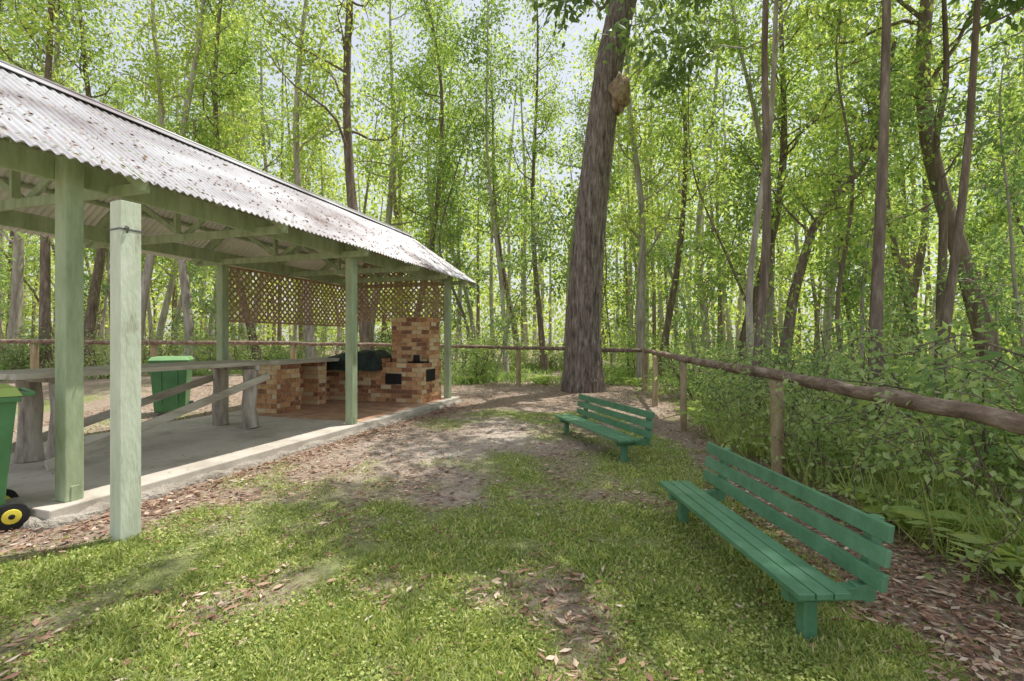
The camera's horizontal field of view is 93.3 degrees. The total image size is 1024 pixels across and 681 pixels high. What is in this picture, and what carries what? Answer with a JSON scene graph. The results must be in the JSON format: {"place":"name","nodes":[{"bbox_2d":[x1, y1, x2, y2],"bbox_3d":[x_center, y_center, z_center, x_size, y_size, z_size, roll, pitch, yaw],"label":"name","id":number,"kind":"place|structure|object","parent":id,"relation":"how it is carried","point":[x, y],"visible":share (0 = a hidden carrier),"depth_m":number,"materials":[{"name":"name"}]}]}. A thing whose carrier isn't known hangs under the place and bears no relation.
{"place":"outdoors","nodes":[
{"label":"outdoors","id":0,"kind":"place"},
{"bbox_2d":[0,0,1022,342],"label":"sky","id":1,"kind":"structure","parent":0,"point":[590,20],"materials":[{"name":"white"}]},
{"bbox_2d":[0,382,1023,680],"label":"grass","id":2,"kind":"structure","parent":0,"point":[318,632],"depth_m":2.53,"materials":[{"name":"plant"}]},
{"bbox_2d":[0,342,1023,680],"bbox_3d":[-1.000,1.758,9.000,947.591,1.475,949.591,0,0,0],"label":"ground","id":3,"kind":"structure","parent":0,"point":[96,394],"depth_m":4.16,"materials":[{"name":"soil"}]},
{"bbox_2d":[0,239,54,338],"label":"slender sapling","id":4,"kind":"object","parent":3,"relation":"on","point":[28,255],"visible":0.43,"depth_m":23.80,"materials":[{"name":"green plant"}]},
{"bbox_2d":[0,321,54,382],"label":"understory shrub","id":5,"kind":"object","parent":3,"relation":"on","point":[17,364],"visible":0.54,"depth_m":14.29,"materials":[{"name":"green plant"}]},
{"bbox_2d":[0,0,131,361],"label":"gum tree","id":6,"kind":"object","parent":3,"relation":"on","point":[15,314],"visible":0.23,"depth_m":17.32,"materials":[{"name":"green plant"}]},
{"bbox_2d":[0,0,135,367],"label":"gum tree","id":7,"kind":"object","parent":3,"relation":"on","point":[45,283],"visible":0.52,"depth_m":15.46,"materials":[{"name":"green plant"}]},
{"bbox_2d":[0,0,144,366],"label":"gum tree","id":8,"kind":"object","parent":3,"relation":"on","point":[92,303],"visible":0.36,"depth_m":18.41,"materials":[{"name":"green plant"}]},
{"bbox_2d":[24,326,148,379],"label":"understory shrub","id":9,"kind":"object","parent":3,"relation":"on","point":[96,361],"visible":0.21,"depth_m":14.57,"materials":[{"name":"green plant"}]},
{"bbox_2d":[51,248,161,361],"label":"slender sapling","id":10,"kind":"object","parent":3,"relation":"on","point":[107,288],"visible":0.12,"depth_m":20.10,"materials":[{"name":"green plant"}]},
{"bbox_2d":[109,200,141,541],"bbox_3d":[-2.727,0.362,3.424,0.164,2.675,0.136,0,0,25],"label":"timber post","id":11,"kind":"object","parent":3,"relation":"on","point":[125,367],"visible":0.88,"depth_m":3.38,"materials":[{"name":"paint"}]},
{"bbox_2d":[42,0,232,363],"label":"gum tree","id":12,"kind":"object","parent":3,"relation":"on","point":[149,258],"visible":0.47,"depth_m":16.41,"materials":[{"name":"green plant"}]},
{"bbox_2d":[126,95,181,349],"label":"gum tree","id":13,"kind":"object","parent":3,"relation":"on","point":[150,321],"visible":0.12,"depth_m":28.98,"materials":[{"name":"green plant"}]},
{"bbox_2d":[122,35,211,355],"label":"gum tree","id":14,"kind":"object","parent":3,"relation":"on","point":[165,307],"visible":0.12,"depth_m":23.84,"materials":[{"name":"green plant"}]},
{"bbox_2d":[148,356,193,412],"bbox_3d":[-6.254,0.818,8.909,0.604,1.050,0.734,0,0,-25],"label":"wheelie bin","id":15,"kind":"object","parent":3,"relation":"on","point":[161,381],"visible":0.64,"depth_m":8.65,"materials":[{"name":"green plastic"}]},
{"bbox_2d":[162,260,214,357],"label":"slender sapling","id":16,"kind":"object","parent":3,"relation":"on","point":[196,269],"visible":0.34,"depth_m":18.52,"materials":[{"name":"green plant"}]},
{"bbox_2d":[127,0,282,370],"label":"gum tree","id":17,"kind":"object","parent":3,"relation":"on","point":[188,319],"visible":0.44,"depth_m":16.75,"materials":[{"name":"green plant"}]},
{"bbox_2d":[154,32,265,355],"bbox_3d":[-13.541,-6.303,21.392,4.722,15.194,4.458,1,4,-18],"label":"gum tree","id":18,"kind":"object","parent":3,"relation":"on","point":[179,306],"visible":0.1,"depth_m":20.93,"materials":[{"name":"green plant"}]},
{"bbox_2d":[166,267,276,373],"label":"slender sapling","id":19,"kind":"object","parent":3,"relation":"on","point":[207,306],"visible":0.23,"depth_m":15.54,"materials":[{"name":"green plant"}]},
{"bbox_2d":[158,0,306,359],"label":"gum tree","id":20,"kind":"object","parent":3,"relation":"on","point":[216,79],"visible":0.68,"depth_m":16.87,"materials":[{"name":"green plant"}]},
{"bbox_2d":[177,3,291,357],"bbox_3d":[-11.984,-6.694,20.663,4.402,15.880,4.368,0,0,19],"label":"gum tree","id":21,"kind":"object","parent":3,"relation":"on","point":[210,331],"visible":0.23,"depth_m":20.59,"materials":[{"name":"green plant"}]},
{"bbox_2d":[179,328,289,373],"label":"understory shrub","id":22,"kind":"object","parent":3,"relation":"on","point":[237,356],"visible":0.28,"depth_m":16.34,"materials":[{"name":"green plant"}]},
{"bbox_2d":[0,59,476,531],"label":"picnic shelter","id":23,"kind":"object","parent":3,"relation":"on","point":[73,164],"visible":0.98,"depth_m":5.71,"materials":[{"name":"metal"}]},
{"bbox_2d":[0,384,35,530],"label":"wheelie bin","id":24,"kind":"object","parent":23,"relation":"on","point":[14,515],"visible":0.98,"depth_m":3.56,"materials":[{"name":"green plastic"}]},
{"bbox_2d":[0,360,278,470],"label":"picnic table","id":25,"kind":"object","parent":23,"relation":"on","point":[31,438],"visible":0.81,"depth_m":5.73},
{"bbox_2d":[256,318,440,413],"bbox_3d":[-3.116,0.397,9.611,2.365,1.756,2.993,0,0,17],"label":"brick barbecue","id":26,"kind":"object","parent":23,"relation":"on","point":[410,372],"visible":0.92,"depth_m":9.97,"materials":[{"name":"brown brick"}]},
{"bbox_2d":[326,350,391,371],"bbox_3d":[-3.284,0.422,10.462,1.390,0.443,1.040,0,0,17],"label":"barbecue cover","id":27,"kind":"object","parent":26,"relation":"on","point":[369,360],"visible":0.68,"depth_m":10.00,"materials":[{"name":"fabric"}]},
{"bbox_2d":[218,0,312,357],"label":"gum tree","id":28,"kind":"object","parent":3,"relation":"on","point":[263,120],"visible":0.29,"depth_m":25.49,"materials":[{"name":"green plant"}]},
{"bbox_2d":[232,0,365,357],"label":"gum tree","id":29,"kind":"object","parent":3,"relation":"on","point":[311,352],"visible":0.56,"depth_m":17.48,"materials":[{"name":"green plant"}]},
{"bbox_2d":[259,94,343,353],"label":"gum tree","id":30,"kind":"object","parent":3,"relation":"on","point":[338,351],"visible":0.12,"depth_m":28.83,"materials":[{"name":"green plant"}]},
{"bbox_2d":[281,105,355,355],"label":"gum tree","id":31,"kind":"object","parent":3,"relation":"on","point":[324,172],"visible":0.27,"depth_m":26.36,"materials":[{"name":"green plant"}]},
{"bbox_2d":[0,339,641,386],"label":"log fence","id":32,"kind":"object","parent":3,"relation":"on","point":[34,356],"visible":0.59,"depth_m":13.07,"materials":[{"name":"brown wood"}]},
{"bbox_2d":[226,0,438,350],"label":"gum tree","id":33,"kind":"object","parent":3,"relation":"on","point":[346,37],"visible":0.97,"depth_m":16.70,"materials":[{"name":"green plant"}]},
{"bbox_2d":[20,359,694,387],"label":"undergrowth","id":34,"kind":"object","parent":3,"relation":"on","point":[501,376],"visible":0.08,"depth_m":16.10,"materials":[{"name":"green plant"}]},
{"bbox_2d":[331,0,460,334],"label":"gum tree","id":35,"kind":"object","parent":3,"relation":"on","point":[393,89],"visible":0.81,"depth_m":23.37,"materials":[{"name":"green plant"}]},
{"bbox_2d":[362,0,482,317],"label":"gum tree","id":36,"kind":"object","parent":3,"relation":"on","point":[438,68],"visible":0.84,"depth_m":20.96,"materials":[{"name":"green plant"}]},
{"bbox_2d":[385,0,476,318],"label":"gum tree","id":37,"kind":"object","parent":3,"relation":"on","point":[407,160],"visible":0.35,"depth_m":24.03,"materials":[{"name":"green plant"}]},
{"bbox_2d":[401,100,495,372],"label":"slender sapling","id":38,"kind":"object","parent":3,"relation":"on","point":[451,192],"visible":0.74,"depth_m":19.42,"materials":[{"name":"green plant"}]},
{"bbox_2d":[397,22,504,367],"bbox_3d":[-2.842,-6.410,22.434,4.413,15.815,4.484,0,0,42],"label":"gum tree","id":39,"kind":"object","parent":3,"relation":"on","point":[472,244],"visible":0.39,"depth_m":22.26,"materials":[{"name":"green plant"}]},
{"bbox_2d":[425,155,498,370],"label":"slender sapling","id":40,"kind":"object","parent":3,"relation":"on","point":[451,211],"visible":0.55,"depth_m":20.58,"materials":[{"name":"green plant"}]},
{"bbox_2d":[431,0,543,373],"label":"gum tree","id":41,"kind":"object","parent":3,"relation":"on","point":[485,23],"visible":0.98,"depth_m":19.08,"materials":[{"name":"green plant"}]},
{"bbox_2d":[451,31,544,360],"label":"gum tree","id":42,"kind":"object","parent":3,"relation":"on","point":[504,275],"visible":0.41,"depth_m":26.54,"materials":[{"name":"green plant"}]},
{"bbox_2d":[451,309,544,382],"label":"understory shrub","id":43,"kind":"object","parent":3,"relation":"on","point":[484,364],"visible":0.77,"depth_m":16.07,"materials":[{"name":"green plant"}]},
{"bbox_2d":[0,0,1023,372],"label":"distant forest","id":44,"kind":"object","parent":3,"relation":"on","point":[724,318],"visible":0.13,"depth_m":40.87,"materials":[{"name":"green plant"}]},
{"bbox_2d":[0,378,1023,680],"bbox_3d":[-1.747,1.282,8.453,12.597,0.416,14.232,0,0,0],"label":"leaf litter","id":45,"kind":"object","parent":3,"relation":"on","point":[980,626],"visible":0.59,"depth_m":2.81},
{"bbox_2d":[460,191,568,375],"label":"slender sapling","id":46,"kind":"object","parent":3,"relation":"on","point":[497,322],"visible":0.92,"depth_m":16.06,"materials":[{"name":"green plant"}]},
{"bbox_2d":[493,0,579,373],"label":"gum tree","id":47,"kind":"object","parent":3,"relation":"on","point":[550,119],"visible":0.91,"depth_m":21.39,"materials":[{"name":"green plant"}]},
{"bbox_2d":[533,142,631,382],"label":"slender sapling","id":48,"kind":"object","parent":3,"relation":"on","point":[566,273],"visible":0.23,"depth_m":14.96,"materials":[{"name":"green plant"}]},
{"bbox_2d":[526,24,639,366],"bbox_3d":[3.479,-7.302,24.203,5.382,17.618,6.404,0,0,33],"label":"gum tree","id":49,"kind":"object","parent":3,"relation":"on","point":[577,139],"visible":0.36,"depth_m":24.31,"materials":[{"name":"green plant"}]},
{"bbox_2d":[554,394,654,461],"bbox_3d":[1.162,1.171,6.449,0.492,0.698,2.040,0,0,-17],"label":"park bench","id":50,"kind":"object","parent":3,"relation":"on","point":[623,441],"visible":0.89,"depth_m":6.12,"materials":[{"name":"green paint"}]},
{"bbox_2d":[561,0,679,392],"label":"ironbark tree","id":51,"kind":"object","parent":3,"relation":"on","point":[583,372],"visible":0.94,"depth_m":13.03,"materials":[{"name":"brown plant"}]},
{"bbox_2d":[601,310,668,377],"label":"understory shrub","id":52,"kind":"object","parent":3,"relation":"on","point":[624,339],"visible":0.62,"depth_m":17.92,"materials":[{"name":"green plant"}]},
{"bbox_2d":[604,202,667,364],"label":"slender sapling","id":53,"kind":"object","parent":3,"relation":"on","point":[634,245],"visible":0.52,"depth_m":21.24,"materials":[{"name":"green plant"}]},
{"bbox_2d":[561,0,715,384],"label":"gum tree","id":54,"kind":"object","parent":3,"relation":"on","point":[643,223],"visible":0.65,"depth_m":16.33,"materials":[{"name":"green plant"}]},
{"bbox_2d":[609,26,669,293],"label":"gum tree","id":55,"kind":"object","parent":3,"relation":"on","point":[626,205],"visible":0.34,"depth_m":25.88,"materials":[{"name":"green plant"}]},
{"bbox_2d":[532,0,770,406],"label":"gum tree","id":56,"kind":"object","parent":3,"relation":"on","point":[764,271],"visible":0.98,"depth_m":8.95,"materials":[{"name":"green plant"}]},
{"bbox_2d":[611,52,709,356],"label":"gum tree","id":57,"kind":"object","parent":3,"relation":"on","point":[650,168],"visible":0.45,"depth_m":22.79,"materials":[{"name":"green plant"}]},
{"bbox_2d":[609,0,739,377],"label":"gum tree","id":58,"kind":"object","parent":3,"relation":"on","point":[671,302],"visible":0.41,"depth_m":17.67,"materials":[{"name":"green plant"}]},
{"bbox_2d":[651,208,698,370],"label":"slender sapling","id":59,"kind":"object","parent":3,"relation":"on","point":[667,261],"visible":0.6,"depth_m":20.12,"materials":[{"name":"green plant"}]},
{"bbox_2d":[648,328,771,400],"bbox_3d":[4.720,0.749,11.901,2.726,2.112,2.850,0,0,42],"label":"understory shrub","id":60,"kind":"object","parent":3,"relation":"on","point":[678,372],"visible":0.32,"depth_m":11.79,"materials":[{"name":"green plant"}]},
{"bbox_2d":[631,0,791,357],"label":"gum tree","id":61,"kind":"object","parent":3,"relation":"on","point":[697,220],"visible":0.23,"depth_m":24.47,"materials":[{"name":"green plant"}]},
{"bbox_2d":[632,0,792,410],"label":"gum tree","id":62,"kind":"object","parent":3,"relation":"on","point":[664,76],"visible":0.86,"depth_m":12.35,"materials":[{"name":"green plant"}]},
{"bbox_2d":[627,337,799,410],"bbox_3d":[4.617,0.862,10.840,2.846,1.977,3.808,0,0,-40],"label":"understory shrub","id":63,"kind":"object","parent":3,"relation":"on","point":[661,391],"visible":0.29,"depth_m":10.64,"materials":[{"name":"green plant"}]},
{"bbox_2d":[651,149,783,388],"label":"slender sapling","id":64,"kind":"object","parent":3,"relation":"on","point":[693,315],"visible":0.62,"depth_m":14.48,"materials":[{"name":"green plant"}]},
{"bbox_2d":[635,29,817,364],"bbox_3d":[5.455,-2.876,12.718,3.367,9.809,2.935,-8,-3,2],"label":"slender sapling","id":65,"kind":"object","parent":3,"relation":"on","point":[685,110],"visible":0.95,"depth_m":12.66,"materials":[{"name":"green plant"}]},
{"bbox_2d":[655,329,821,413],"bbox_3d":[4.224,0.804,8.873,2.708,2.007,2.590,0,0,34],"label":"understory shrub","id":66,"kind":"object","parent":3,"relation":"on","point":[712,373],"visible":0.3,"depth_m":9.02,"materials":[{"name":"green plant"}]},
{"bbox_2d":[677,0,836,367],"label":"gum tree","id":67,"kind":"object","parent":3,"relation":"on","point":[754,116],"visible":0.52,"depth_m":15.04,"materials":[{"name":"green plant"}]},
{"bbox_2d":[700,340,844,425],"bbox_3d":[3.929,0.937,7.521,1.911,1.896,2.545,0,0,17],"label":"understory shrub","id":68,"kind":"object","parent":3,"relation":"on","point":[744,396],"visible":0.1,"depth_m":7.51,"materials":[{"name":"green plant"}]},
{"bbox_2d":[659,442,894,640],"bbox_3d":[1.468,1.171,3.022,0.488,0.698,1.780,0,0,-3],"label":"park bench","id":69,"kind":"object","parent":3,"relation":"on","point":[804,585],"visible":0.91,"depth_m":2.57,"materials":[{"name":"green paint"}]},
{"bbox_2d":[737,64,830,356],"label":"gum tree","id":70,"kind":"object","parent":3,"relation":"on","point":[796,244],"visible":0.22,"depth_m":25.55,"materials":[{"name":"green plant"}]},
{"bbox_2d":[708,349,870,438],"bbox_3d":[3.676,0.964,6.583,1.737,1.724,2.313,0,0,3],"label":"understory shrub","id":71,"kind":"object","parent":3,"relation":"on","point":[745,407],"visible":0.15,"depth_m":6.50,"materials":[{"name":"green plant"}]},
{"bbox_2d":[707,0,876,362],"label":"gum tree","id":72,"kind":"object","parent":3,"relation":"on","point":[783,135],"visible":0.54,"depth_m":14.93,"materials":[{"name":"green plant"}]},
{"bbox_2d":[703,346,909,484],"bbox_3d":[3.400,0.917,6.138,3.288,1.707,2.458,0,0,-43],"label":"understory shrub","id":73,"kind":"object","parent":3,"relation":"on","point":[801,417],"visible":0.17,"depth_m":5.82,"materials":[{"name":"green plant"}]},
{"bbox_2d":[642,348,1023,475],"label":"log fence","id":74,"kind":"object","parent":3,"relation":"on","point":[1007,420],"visible":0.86,"depth_m":4.15,"materials":[{"name":"brown wood"}]},
{"bbox_2d":[810,244,868,389],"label":"slender sapling","id":75,"kind":"object","parent":3,"relation":"on","point":[835,280],"visible":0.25,"depth_m":15.72,"materials":[{"name":"green plant"}]},
{"bbox_2d":[755,4,927,375],"bbox_3d":[14.018,-6.290,21.072,4.990,17.653,6.497,0,0,-8],"label":"gum tree","id":76,"kind":"object","parent":3,"relation":"on","point":[829,316],"visible":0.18,"depth_m":21.13,"materials":[{"name":"green plant"}]},
{"bbox_2d":[785,94,903,359],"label":"slender sapling","id":77,"kind":"object","parent":3,"relation":"on","point":[845,301],"visible":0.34,"depth_m":13.99,"materials":[{"name":"green plant"}]},
{"bbox_2d":[768,0,926,370],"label":"slender sapling","id":78,"kind":"object","parent":3,"relation":"on","point":[815,11],"visible":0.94,"depth_m":11.14,"materials":[{"name":"green plant"}]},
{"bbox_2d":[727,0,969,370],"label":"leaning gum tree","id":79,"kind":"object","parent":3,"relation":"on","point":[790,320],"visible":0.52,"depth_m":12.38,"materials":[{"name":"green plant"}]},
{"bbox_2d":[787,0,918,357],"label":"gum tree","id":80,"kind":"object","parent":3,"relation":"on","point":[813,140],"visible":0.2,"depth_m":17.14,"materials":[{"name":"green plant"}]},
{"bbox_2d":[694,304,1023,620],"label":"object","id":81,"kind":"object","parent":3,"relation":"on","point":[921,430],"visible":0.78,"depth_m":3.56,"materials":[{"name":"green plant"}]},
{"bbox_2d":[694,405,1023,593],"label":"tall grass","id":82,"kind":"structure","parent":3,"relation":"on","point":[936,487],"depth_m":3.69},
{"bbox_2d":[727,303,1023,439],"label":"understory shrub","id":83,"kind":"object","parent":3,"relation":"on","point":[814,365],"visible":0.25,"depth_m":6.92,"materials":[{"name":"green plant"}]},
{"bbox_2d":[768,376,987,489],"bbox_3d":[3.487,1.063,4.577,1.851,1.379,1.390,0,0,-10],"label":"understory shrub","id":84,"kind":"object","parent":3,"relation":"on","point":[832,446],"visible":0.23,"depth_m":4.52,"materials":[{"name":"green plant"}]},
{"bbox_2d":[868,0,890,434],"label":"gum tree","id":85,"kind":"object","parent":3,"relation":"on","point":[877,292],"visible":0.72,"depth_m":6.43,"materials":[{"name":"brown plant"}]},
{"bbox_2d":[804,43,957,383],"bbox_3d":[9.234,-2.793,12.284,3.276,9.747,3.225,0,0,31],"label":"slender sapling","id":86,"kind":"object","parent":3,"relation":"on","point":[891,292],"visible":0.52,"depth_m":12.18,"materials":[{"name":"green plant"}]},
{"bbox_2d":[831,192,937,357],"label":"slender sapling","id":87,"kind":"object","parent":3,"relation":"on","point":[907,221],"visible":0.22,"depth_m":17.92,"materials":[{"name":"green plant"}]},
{"bbox_2d":[820,27,955,380],"bbox_3d":[18.958,-7.298,24.745,4.265,19.545,5.811,0,-4,-43],"label":"gum tree","id":88,"kind":"object","parent":3,"relation":"on","point":[903,260],"visible":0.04,"depth_m":24.10,"materials":[{"name":"green plant"}]},
{"bbox_2d":[769,0,1014,390],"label":"gum tree","id":89,"kind":"object","parent":3,"relation":"on","point":[925,17],"visible":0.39,"depth_m":12.96,"materials":[{"name":"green plant"}]},
{"bbox_2d":[785,349,1023,605],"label":"understory shrub","id":90,"kind":"object","parent":3,"relation":"on","point":[1019,595],"visible":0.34,"depth_m":3.61,"materials":[{"name":"green plant"}]},
{"bbox_2d":[813,0,1005,386],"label":"gum tree","id":91,"kind":"object","parent":3,"relation":"on","point":[913,167],"visible":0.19,"depth_m":16.82,"materials":[{"name":"green plant"}]},
{"bbox_2d":[812,482,1020,546],"bbox_3d":[2.964,1.290,3.442,1.188,0.376,1.313,0,0,-8],"label":"fern","id":92,"kind":"object","parent":3,"relation":"on","point":[909,511],"visible":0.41,"depth_m":3.28,"materials":[{"name":"green plant"}]},
{"bbox_2d":[814,304,1023,492],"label":"understory shrub","id":93,"kind":"object","parent":3,"relation":"on","point":[964,439],"visible":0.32,"depth_m":4.68,"materials":[{"name":"green plant"}]},
{"bbox_2d":[842,474,1003,513],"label":"fern","id":94,"kind":"object","parent":3,"relation":"on","point":[938,504],"visible":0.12,"depth_m":3.62,"materials":[{"name":"green plant"}]},
{"bbox_2d":[835,322,1023,389],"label":"understory shrub","id":95,"kind":"object","parent":3,"relation":"on","point":[918,359],"visible":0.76,"depth_m":4.25,"materials":[{"name":"green plant"}]},
{"bbox_2d":[858,0,1004,383],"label":"gum tree","id":96,"kind":"object","parent":3,"relation":"on","point":[920,258],"visible":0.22,"depth_m":21.17,"materials":[{"name":"green plant"}]},
{"bbox_2d":[852,0,1023,379],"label":"leaning gum tree","id":97,"kind":"object","parent":3,"relation":"on","point":[942,221],"visible":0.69,"depth_m":10.95,"materials":[{"name":"green plant"}]},
{"bbox_2d":[885,514,1023,582],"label":"fern","id":98,"kind":"object","parent":3,"relation":"on","point":[971,538],"visible":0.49,"depth_m":2.77,"materials":[{"name":"green plant"}]},
{"bbox_2d":[899,344,1023,420],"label":"understory shrub","id":99,"kind":"object","parent":3,"relation":"on","point":[993,355],"visible":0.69,"depth_m":3.57,"materials":[{"name":"green plant"}]},
{"bbox_2d":[900,35,1023,386],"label":"slender sapling","id":100,"kind":"object","parent":3,"relation":"on","point":[1012,239],"visible":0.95,"depth_m":9.82,"materials":[{"name":"green plant"}]},
{"bbox_2d":[912,143,1023,377],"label":"slender sapling","id":101,"kind":"object","parent":3,"relation":"on","point":[971,241],"visible":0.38,"depth_m":13.23,"materials":[{"name":"green plant"}]},
{"bbox_2d":[929,81,1023,367],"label":"slender sapling","id":102,"kind":"object","parent":3,"relation":"on","point":[987,275],"visible":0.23,"depth_m":15.15,"materials":[{"name":"green plant"}]},
{"bbox_2d":[931,20,1023,359],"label":"gum tree","id":103,"kind":"object","parent":3,"relation":"on","point":[1007,86],"visible":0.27,"depth_m":19.65,"materials":[{"name":"green plant"}]},
{"bbox_2d":[933,0,1023,415],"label":"gum tree","id":104,"kind":"object","parent":3,"relation":"on","point":[978,10],"visible":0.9,"depth_m":8.62,"materials":[{"name":"brown plant"}]},
{"bbox_2d":[942,40,1023,344],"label":"slender sapling","id":105,"kind":"object","parent":3,"relation":"on","point":[1016,218],"visible":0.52,"depth_m":12.85,"materials":[{"name":"green plant"}]},
{"bbox_2d":[942,11,1023,370],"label":"gum tree","id":106,"kind":"object","parent":3,"relation":"on","point":[1022,75],"visible":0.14,"depth_m":20.64,"materials":[{"name":"green plant"}]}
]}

